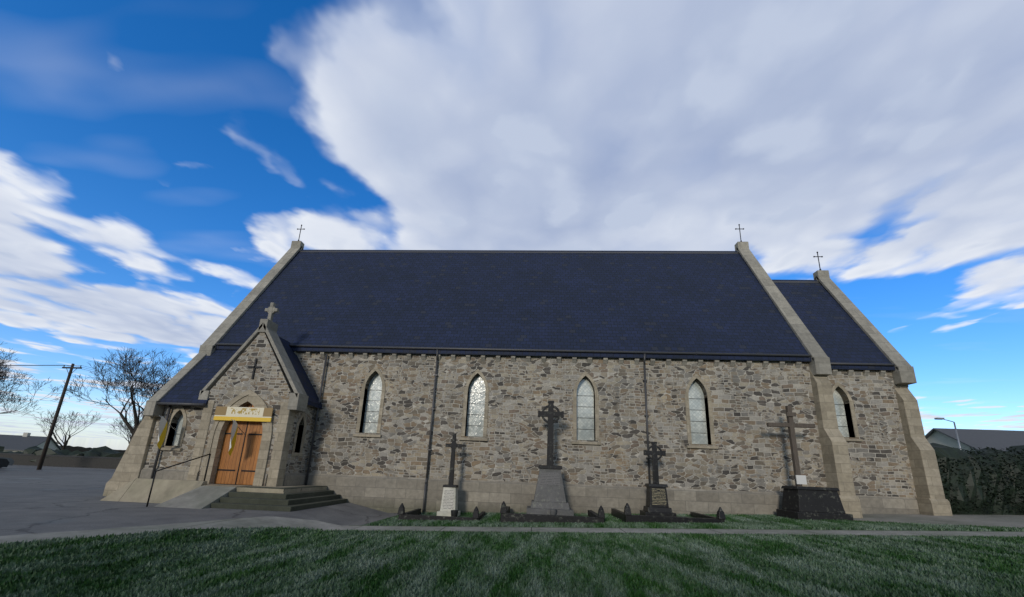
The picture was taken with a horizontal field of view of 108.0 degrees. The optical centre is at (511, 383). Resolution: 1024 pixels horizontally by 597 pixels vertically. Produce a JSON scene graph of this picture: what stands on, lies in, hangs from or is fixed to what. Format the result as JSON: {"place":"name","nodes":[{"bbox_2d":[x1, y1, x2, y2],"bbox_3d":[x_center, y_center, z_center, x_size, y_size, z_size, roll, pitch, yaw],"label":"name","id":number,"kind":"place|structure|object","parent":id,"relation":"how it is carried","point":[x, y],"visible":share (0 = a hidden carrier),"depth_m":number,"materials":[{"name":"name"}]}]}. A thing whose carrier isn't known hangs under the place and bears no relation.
{"place":"outdoors","nodes":[
{"label":"outdoors","id":0,"kind":"place"},
{"bbox_2d":[0,465,397,535],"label":"pavement","id":1,"kind":"structure","parent":0,"point":[45,499],"depth_m":10.69,"materials":[{"name":"grey asphalt"}]},
{"bbox_2d":[0,458,9,466],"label":"parked car","id":2,"kind":"object","parent":1,"relation":"on","point":[4,462],"visible":1,"depth_m":27.76,"materials":[{"name":"black paint"}]},
{"bbox_2d":[0,457,14,467],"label":"parked car","id":3,"kind":"object","parent":1,"relation":"on","point":[11,460],"visible":0.3,"depth_m":31.89,"materials":[{"name":"grey paint"}]},
{"bbox_2d":[0,341,67,415],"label":"bare tree","id":4,"kind":"object","parent":1,"relation":"on","point":[3,374],"visible":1,"depth_m":38.08,"materials":[{"name":"brown plant"}]},
{"bbox_2d":[36,363,81,469],"bbox_3d":[-39.838,2.903,32.387,2.658,9.640,0.865,-5,-15,28],"label":"utility pole","id":5,"kind":"object","parent":1,"relation":"on","point":[46,445],"visible":0.89,"depth_m":32.62,"materials":[{"name":"brown wood"}]},
{"bbox_2d":[0,365,164,386],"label":"power lines","id":6,"kind":"object","parent":5,"relation":"attached to","point":[74,365],"visible":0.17,"depth_m":32.94,"materials":[{"name":"black metal"}]},
{"bbox_2d":[62,348,182,442],"bbox_3d":[-38.494,2.634,37.993,10.410,12.609,9.877,15,-18,-43],"label":"bare tree","id":7,"kind":"object","parent":1,"relation":"on","point":[126,372],"visible":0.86,"depth_m":37.33,"materials":[{"name":"brown plant"}]},
{"bbox_2d":[103,416,156,495],"bbox_3d":[-13.907,3.046,13.735,1.150,4.743,0.670,1,-13,3],"label":"buttress","id":8,"kind":"object","parent":1,"relation":"on","point":[130,466],"visible":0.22,"depth_m":13.47,"materials":[{"name":"stone"}]},
{"bbox_2d":[100,479,202,502],"bbox_3d":[-11.557,4.026,12.239,3.050,1.727,1.290,1,-13,3],"label":"stone plinth","id":9,"kind":"object","parent":1,"relation":"on","point":[136,490],"visible":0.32,"depth_m":11.93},
{"bbox_2d":[144,405,202,468],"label":"lean to walls","id":10,"kind":"structure","parent":1,"relation":"on","point":[167,458],"depth_m":13.63,"materials":[{"name":"grey stone"}]},
{"bbox_2d":[157,416,167,448],"bbox_3d":[-12.386,1.730,13.167,0.110,1.143,0.590,7,-14,-18],"label":"flag","id":11,"kind":"object","parent":10,"relation":"attached to","point":[163,424],"depth_m":13.17,"materials":[{"name":"yellow fabric"}]},
{"bbox_2d":[157,447,182,450],"bbox_3d":[-12.454,2.357,13.681,0.880,0.190,0.340,1,-13,3],"label":"lean to window sill","id":12,"kind":"object","parent":10,"relation":"attached to","point":[171,448],"visible":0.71,"depth_m":13.51,"materials":[{"name":"beige stone"}]},
{"bbox_2d":[162,406,186,445],"bbox_3d":[-12.421,1.560,13.903,0.760,1.525,0.275,1,-13,3],"label":"window frame","id":13,"kind":"object","parent":10,"relation":"attached to","point":[183,429],"visible":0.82,"depth_m":13.81,"materials":[{"name":"beige stone"}]},
{"bbox_2d":[172,414,182,445],"bbox_3d":[-12.418,1.674,14.007,0.480,1.350,0.001,1,-13,3],"label":"lean to window glass","id":14,"kind":"object","parent":13,"relation":"in","point":[177,432],"visible":0.3,"depth_m":13.98,"materials":[{"name":"grey glass"}]},
{"bbox_2d":[143,353,206,416],"bbox_3d":[-13.135,-0.280,14.832,0.390,3.404,1.897,1,-13,3],"label":"lean to coping","id":15,"kind":"object","parent":10,"relation":"on","point":[152,408],"visible":0.72,"depth_m":14.12,"materials":[{"name":"grey stone"}]},
{"bbox_2d":[160,349,237,405],"bbox_3d":[-12.052,-0.402,14.874,1.840,2.876,1.758,1,-13,3],"label":"lean to roof","id":16,"kind":"object","parent":10,"relation":"on","point":[196,379],"visible":0.57,"depth_m":14.59,"materials":[{"name":"blue tile"}]},
{"bbox_2d":[146,454,210,506],"bbox_3d":[-10.294,2.959,11.560,0.040,1.646,1.436,-2,-14,18],"label":"handrail","id":17,"kind":"object","parent":1,"relation":"on","point":[172,466],"visible":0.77,"depth_m":11.36,"materials":[{"name":"black metal"}]},
{"bbox_2d":[153,486,235,508],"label":"ramp","id":18,"kind":"structure","parent":1,"relation":"on","point":[202,497],"depth_m":11.30,"materials":[{"name":"concrete"}]},
{"bbox_2d":[139,467,305,485],"bbox_3d":[-10.824,4.376,13.641,5.420,2.350,1.655,1,-13,3],"label":"wall plinth","id":19,"kind":"object","parent":1,"relation":"on","point":[293,479],"visible":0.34,"depth_m":13.35,"materials":[{"name":"beige stone"}]},
{"bbox_2d":[150,354,327,484],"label":"porch downpipes","id":20,"kind":"object","parent":1,"relation":"on","point":[170,404],"visible":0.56,"depth_m":13.85,"materials":[{"name":"black metal"}]},
{"bbox_2d":[210,490,346,511],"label":"porch steps","id":21,"kind":"structure","parent":1,"relation":"on","point":[289,502],"depth_m":11.55,"materials":[{"name":"grey concrete"}]},
{"bbox_2d":[136,478,326,493],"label":"porch terrace","id":22,"kind":"structure","parent":0,"point":[259,490],"depth_m":12.18,"materials":[{"name":"grey concrete"}]},
{"bbox_2d":[239,485,326,491],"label":"step","id":23,"kind":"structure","parent":22,"relation":"on","point":[301,487],"depth_m":12.32,"materials":[{"name":"concrete"}]},
{"bbox_2d":[197,333,316,485],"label":"porch walls","id":24,"kind":"structure","parent":0,"point":[269,385],"depth_m":13.90,"materials":[{"name":"grey stone"}]},
{"bbox_2d":[199,389,272,485],"bbox_3d":[-9.750,1.885,13.460,2.320,3.392,0.240,1,-13,3],"label":"door surround","id":25,"kind":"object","parent":24,"relation":"attached to","point":[218,430],"depth_m":13.33,"materials":[{"name":"beige stone"}]},
{"bbox_2d":[228,420,237,455],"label":"flag","id":26,"kind":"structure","parent":25,"relation":"attached to","point":[234,429],"depth_m":12.94,"materials":[{"name":"fabric"}]},
{"bbox_2d":[214,403,261,484],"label":"porch door leaves","id":27,"kind":"object","parent":24,"relation":"in","point":[250,452],"visible":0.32,"depth_m":13.44,"materials":[{"name":"brown wood"}]},
{"bbox_2d":[217,404,261,483],"bbox_3d":[-9.752,2.136,13.537,1.560,2.940,0.015,1,-13,3],"label":"door hardware","id":28,"kind":"object","parent":27,"relation":"attached to","point":[241,454],"depth_m":13.35,"materials":[{"name":"metal"}]},
{"bbox_2d":[187,400,295,486],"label":"porch quoins","id":29,"kind":"object","parent":24,"relation":"attached to","point":[279,456],"visible":0.41,"depth_m":13.32,"materials":[{"name":"beige stone"}]},
{"bbox_2d":[213,406,273,421],"bbox_3d":[-9.729,1.095,13.478,2.160,0.500,0.030,1,-13,3],"label":"door banner","id":30,"kind":"object","parent":24,"relation":"attached to","point":[245,414],"depth_m":13.46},
{"bbox_2d":[196,319,308,411],"bbox_3d":[-9.635,-0.742,14.278,3.840,3.511,0.600,1,-13,3],"label":"gable coping","id":31,"kind":"object","parent":24,"relation":"on","point":[298,399],"visible":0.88,"depth_m":14.05,"materials":[{"name":"grey stone"}]},
{"bbox_2d":[265,302,278,320],"bbox_3d":[-9.552,-2.838,14.775,0.520,0.800,0.140,1,-13,3],"label":"stone cross","id":32,"kind":"object","parent":31,"relation":"on","point":[271,310],"visible":0.89,"depth_m":14.74,"materials":[{"name":"grey stone"}]},
{"bbox_2d":[248,358,261,378],"bbox_3d":[-9.659,-0.570,13.950,0.520,0.800,0.040,1,-13,3],"label":"iron cross","id":33,"kind":"object","parent":24,"relation":"attached to","point":[254,367],"visible":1,"depth_m":13.94,"materials":[{"name":"black metal"}]},
{"bbox_2d":[291,412,306,455],"bbox_3d":[-8.197,1.860,14.194,0.270,1.740,0.620,1,-13,3],"label":"window frame","id":34,"kind":"object","parent":24,"relation":"attached to","point":[303,418],"visible":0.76,"depth_m":14.26,"materials":[{"name":"beige stone"}]},
{"bbox_2d":[279,337,321,408],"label":"porch roof","id":35,"kind":"structure","parent":24,"relation":"on","point":[313,398],"depth_m":15.12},
{"bbox_2d":[0,514,1023,596],"bbox_3d":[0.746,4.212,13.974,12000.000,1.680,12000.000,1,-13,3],"label":"ground grass","id":36,"kind":"structure","parent":0,"point":[248,570],"depth_m":6.07,"materials":[{"name":"green plant"}]},
{"bbox_2d":[0,433,61,451],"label":"house","id":37,"kind":"structure","parent":36,"relation":"on","point":[16,443],"depth_m":66.71,"materials":[{"name":"grey tile"}]},
{"bbox_2d":[0,453,121,468],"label":"boundary wall","id":38,"kind":"structure","parent":36,"relation":"on","point":[78,461],"depth_m":42.48,"materials":[{"name":"grey stone"}]},
{"bbox_2d":[0,446,123,461],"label":"shrub belt","id":39,"kind":"object","parent":36,"relation":"on","point":[104,451],"visible":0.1,"depth_m":44.07,"materials":[{"name":"green plant"}]},
{"bbox_2d":[34,411,107,449],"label":"bare hedge tree","id":40,"kind":"object","parent":36,"relation":"on","point":[64,445],"visible":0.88,"depth_m":46.11,"materials":[{"name":"brown plant"}]},
{"bbox_2d":[60,445,125,452],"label":"distant tree line","id":41,"kind":"object","parent":36,"relation":"on","point":[75,448],"visible":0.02,"depth_m":173.63,"materials":[{"name":"green plant"}]},
{"bbox_2d":[105,418,141,442],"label":"bare hedge tree","id":42,"kind":"object","parent":36,"relation":"on","point":[125,428],"visible":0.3,"depth_m":43.18,"materials":[{"name":"brown plant"}]},
{"bbox_2d":[114,402,144,429],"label":"bare tree","id":43,"kind":"object","parent":36,"relation":"on","point":[129,415],"visible":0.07,"depth_m":58.02,"materials":[{"name":"brown plant"}]},
{"bbox_2d":[397,433,484,520],"bbox_3d":[-2.220,3.170,12.899,2.578,3.000,2.089,1,-13,3],"label":"monument","id":44,"kind":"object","parent":36,"relation":"on","point":[450,514],"depth_m":12.89,"materials":[{"name":"grey stone"}]},
{"bbox_2d":[442,490,453,508],"bbox_3d":[-2.231,4.063,13.089,0.400,0.650,0.027,1,-13,3],"label":"inscription plaque","id":45,"kind":"object","parent":44,"relation":"attached to","point":[448,500],"visible":1,"depth_m":13.08,"materials":[{"name":"white stone"}]},
{"bbox_2d":[500,400,604,522],"bbox_3d":[1.334,2.525,12.738,3.148,4.190,2.424,1,-13,3],"label":"celtic cross monument","id":46,"kind":"object","parent":36,"relation":"on","point":[549,503],"visible":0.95,"depth_m":12.58,"materials":[{"name":"grey stone"}]},
{"bbox_2d":[540,472,560,485],"bbox_3d":[1.314,3.483,12.811,0.800,0.840,0.074,1,-13,3],"label":"inscription plaque","id":47,"kind":"object","parent":46,"relation":"attached to","point":[548,478],"visible":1,"depth_m":12.88,"materials":[{"name":"grey stone"}]},
{"bbox_2d":[611,442,725,523],"bbox_3d":[4.986,3.240,12.440,2.958,2.670,2.179,1,-13,3],"label":"celtic cross monument","id":48,"kind":"object","parent":36,"relation":"on","point":[649,512],"visible":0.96,"depth_m":12.39,"materials":[{"name":"grey stone"}]},
{"bbox_2d":[652,488,666,505],"bbox_3d":[4.982,3.833,12.619,0.480,0.560,0.023,1,-13,3],"label":"inscription plaque","id":49,"kind":"object","parent":48,"relation":"attached to","point":[659,496],"visible":1,"depth_m":12.62,"materials":[{"name":"beige stone"}]},
{"bbox_2d":[367,511,1023,530],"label":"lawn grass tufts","id":50,"kind":"object","parent":36,"relation":"on","point":[745,521],"visible":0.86,"depth_m":10.69,"materials":[{"name":"green plant"}]},
{"bbox_2d":[776,486,853,520],"bbox_3d":[10.081,4.058,12.521,1.700,1.150,1.100,1,-13,3],"label":"monument base","id":51,"kind":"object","parent":36,"relation":"on","point":[807,503],"depth_m":12.17,"materials":[{"name":"black stone"}]},
{"bbox_2d":[766,406,815,485],"bbox_3d":[9.906,2.322,13.038,1.600,3.150,0.180,1,-13,3],"label":"cross","id":52,"kind":"object","parent":51,"relation":"on","point":[790,424],"visible":0.87,"depth_m":13.17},
{"bbox_2d":[795,475,806,483],"bbox_3d":[9.860,3.270,12.685,0.320,0.300,0.030,1,-13,3],"label":"plaque","id":53,"kind":"object","parent":51,"relation":"attached to","point":[800,479],"visible":1,"depth_m":12.67,"materials":[{"name":"white stone"}]},
{"bbox_2d":[853,514,1023,527],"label":"apron","id":54,"kind":"object","parent":36,"relation":"on","point":[999,520],"depth_m":12.29,"materials":[{"name":"concrete"}]},
{"bbox_2d":[930,443,1023,514],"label":"hedge","id":55,"kind":"object","parent":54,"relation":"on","point":[987,481],"visible":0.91,"depth_m":13.89,"materials":[{"name":"green plant"}]},
{"bbox_2d":[927,431,974,450],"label":"neighbour house walls","id":56,"kind":"structure","parent":36,"relation":"on","point":[937,437],"depth_m":39.88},
{"bbox_2d":[925,428,1023,450],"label":"background building roof","id":57,"kind":"structure","parent":56,"relation":"on","point":[996,439],"depth_m":38.76,"materials":[{"name":"grey"}]},
{"bbox_3d":[-0.314,-0.280,19.082,25.360,14.720,7.720,1,-13,3],"label":"nave","id":58,"kind":"object","parent":36,"relation":"on","visible":0},
{"bbox_2d":[199,241,303,355],"bbox_3d":[-12.598,-4.116,20.674,0.560,8.450,8.400,1,-13,3],"label":"gable coping","id":59,"kind":"object","parent":58,"relation":"attached to","point":[220,332],"visible":0.49,"depth_m":17.92,"materials":[{"name":"grey stone"}]},
{"bbox_2d":[356,367,384,432],"bbox_3d":[-5.698,0.652,15.311,1.000,2.755,0.305,1,-13,3],"label":"window surround","id":60,"kind":"object","parent":58,"relation":"attached to","point":[362,395],"visible":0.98,"depth_m":15.16,"materials":[{"name":"grey stone"}]},
{"bbox_2d":[362,373,381,432],"bbox_3d":[-5.694,0.770,15.430,0.720,2.580,0.001,1,-13,3],"label":"window pane","id":61,"kind":"structure","parent":60,"relation":"in","point":[374,391],"depth_m":15.40,"materials":[{"name":"grey glass"}]},
{"bbox_2d":[461,369,488,436],"bbox_3d":[-1.438,0.759,15.052,1.000,2.755,0.305,1,-13,3],"label":"window surround","id":62,"kind":"object","parent":58,"relation":"attached to","point":[465,402],"visible":0.98,"depth_m":14.90,"materials":[{"name":"grey stone"}]},
{"bbox_2d":[466,375,484,436],"bbox_3d":[-1.433,0.877,15.170,0.720,2.580,0.001,1,-13,3],"label":"window pane","id":63,"kind":"structure","parent":62,"relation":"in","point":[477,392],"depth_m":15.14,"materials":[{"name":"glass"}]},
{"bbox_2d":[222,349,885,376],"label":"eaves corbels","id":64,"kind":"object","parent":58,"relation":"attached to","point":[668,362],"visible":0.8,"depth_m":15.14,"materials":[{"name":"stone"}]},
{"bbox_2d":[216,343,894,511],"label":"gutters and downpipes","id":65,"kind":"object","parent":58,"relation":"attached to","point":[588,351],"visible":0.77,"depth_m":14.90,"materials":[{"name":"grey metal"}]},
{"bbox_2d":[299,251,819,282],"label":"ridge tiles","id":66,"kind":"object","parent":58,"relation":"attached to","point":[557,252],"visible":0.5,"depth_m":20.54,"materials":[{"name":"black tile"}]},
{"bbox_2d":[573,371,598,440],"bbox_3d":[2.913,0.868,14.787,1.000,2.755,0.305,1,-13,3],"label":"window surround","id":67,"kind":"object","parent":58,"relation":"attached to","point":[596,399],"visible":0.98,"depth_m":14.62,"materials":[{"name":"grey stone"}]},
{"bbox_2d":[577,377,593,439],"bbox_3d":[2.917,0.986,14.905,0.720,2.580,0.001,1,-13,3],"label":"arched window","id":68,"kind":"structure","parent":67,"relation":"in","point":[585,415],"depth_m":14.88,"materials":[{"name":"grey glass"}]},
{"bbox_2d":[685,374,714,444],"bbox_3d":[7.234,0.976,14.524,1.000,2.755,0.305,1,-13,3],"label":"window surround","id":69,"kind":"object","parent":58,"relation":"attached to","point":[709,409],"visible":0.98,"depth_m":14.37,"materials":[{"name":"grey stone"}]},
{"bbox_2d":[689,381,707,443],"bbox_3d":[7.238,1.094,14.642,0.720,2.580,0.001,1,-13,3],"label":"arched window","id":70,"kind":"structure","parent":69,"relation":"in","point":[697,414],"depth_m":14.61,"materials":[{"name":"grey glass"}]},
{"bbox_2d":[734,242,831,375],"bbox_3d":[12.248,-3.494,19.162,0.560,8.450,8.400,1,-13,3],"label":"gable coping","id":71,"kind":"object","parent":58,"relation":"attached to","point":[819,364],"visible":0.59,"depth_m":16.01,"materials":[{"name":"grey stone"}]},
{"bbox_2d":[809,369,862,517],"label":"buttress","id":72,"kind":"structure","parent":58,"relation":"attached to","point":[836,461],"depth_m":13.43,"materials":[{"name":"stone"}]},
{"bbox_3d":[14.227,0.901,18.001,3.850,13.040,5.940,1,-13,3],"label":"chancel","id":73,"kind":"object","parent":36,"relation":"on","visible":0},
{"bbox_2d":[895,388,952,515],"bbox_3d":[15.594,3.303,14.031,0.640,6.644,0.610,1,-13,3],"label":"buttress","id":74,"kind":"object","parent":73,"relation":"attached to","point":[930,498],"visible":0.57,"depth_m":14.01,"materials":[{"name":"stone"}]},
{"bbox_2d":[0,516,1023,543],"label":"edging path","id":75,"kind":"structure","parent":0,"point":[265,521],"depth_m":9.54,"materials":[{"name":"concrete"}]},
{"bbox_2d":[0,0,1023,449],"label":"sky","id":76,"kind":"structure","parent":0,"point":[159,159],"materials":[{"name":"blue"}]},
{"bbox_2d":[237,351,826,492],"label":"stone wall","id":77,"kind":"structure","parent":0,"point":[752,452],"depth_m":14.56,"materials":[{"name":"grey stone"}]},
{"bbox_2d":[353,434,380,436],"bbox_3d":[-5.755,2.047,14.947,1.120,0.190,0.370,1,-13,3],"label":"window sill","id":78,"kind":"structure","parent":77,"relation":"attached to","point":[364,435],"depth_m":14.76,"materials":[{"name":"beige stone"}]},
{"bbox_2d":[459,436,487,440],"bbox_3d":[-1.495,2.154,14.688,1.120,0.190,0.370,1,-13,3],"label":"window sill","id":79,"kind":"structure","parent":77,"relation":"attached to","point":[475,439],"depth_m":14.50,"materials":[{"name":"beige stone"}]},
{"bbox_2d":[216,250,811,360],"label":"roof","id":80,"kind":"structure","parent":77,"relation":"on","point":[714,303],"depth_m":17.29,"materials":[{"name":"blue tile"}]},
{"bbox_2d":[571,441,600,444],"bbox_3d":[2.856,2.263,14.423,1.120,0.190,0.370,1,-13,3],"label":"window sill","id":81,"kind":"structure","parent":77,"relation":"attached to","point":[586,443],"depth_m":14.24,"materials":[{"name":"beige stone"}]},
{"bbox_2d":[686,445,717,448],"bbox_3d":[7.177,2.371,14.160,1.120,0.190,0.370,1,-13,3],"label":"window sill","id":82,"kind":"structure","parent":77,"relation":"attached to","point":[702,447],"depth_m":13.97,"materials":[{"name":"beige stone"}]},
{"bbox_2d":[307,473,782,514],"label":"wall plinth","id":83,"kind":"structure","parent":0,"point":[387,494],"depth_m":13.93,"materials":[{"name":"beige stone"}]},
{"bbox_2d":[827,369,916,498],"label":"stone wall","id":84,"kind":"structure","parent":0,"point":[879,461],"depth_m":14.64,"materials":[{"name":"grey stone"}]},
{"bbox_2d":[772,280,894,369],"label":"roof","id":85,"kind":"structure","parent":84,"relation":"on","point":[839,335],"depth_m":16.82,"materials":[{"name":"blue tile"}]},
{"bbox_2d":[832,382,858,437],"bbox_3d":[13.270,1.045,15.092,0.940,2.245,0.305,1,-13,3],"label":"window surround","id":86,"kind":"object","parent":84,"relation":"attached to","point":[852,412],"visible":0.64,"depth_m":14.97,"materials":[{"name":"grey stone"}]},
{"bbox_2d":[833,390,848,436],"bbox_3d":[13.274,1.163,15.210,0.660,2.070,0.001,1,-13,3],"label":"arched window","id":87,"kind":"structure","parent":86,"relation":"in","point":[841,420],"depth_m":15.19,"materials":[{"name":"glass"}]},
{"bbox_2d":[845,438,862,441],"bbox_3d":[13.222,2.192,14.787,1.060,0.190,0.370,1,-13,3],"label":"window sill","id":88,"kind":"structure","parent":84,"relation":"attached to","point":[857,440],"depth_m":14.59,"materials":[{"name":"beige stone"}]},
{"bbox_2d":[813,270,916,384],"bbox_3d":[16.057,-2.572,18.732,0.560,6.790,6.620,1,-13,3],"label":"gable coping","id":89,"kind":"object","parent":84,"relation":"on","point":[903,372],"visible":0.62,"depth_m":16.34,"materials":[{"name":"grey stone"}]},
{"bbox_2d":[856,495,919,513],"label":"wall plinth","id":90,"kind":"structure","parent":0,"point":[886,505],"depth_m":14.00,"materials":[{"name":"beige stone"}]},
{"bbox_2d":[934,418,961,449],"bbox_3d":[35.619,5.698,30.033,1.420,5.920,0.240,1,-13,3],"label":"street lamp","id":91,"kind":"object","parent":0,"point":[954,427],"visible":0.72,"depth_m":30.45,"materials":[{"name":"grey metal"}]}
]}

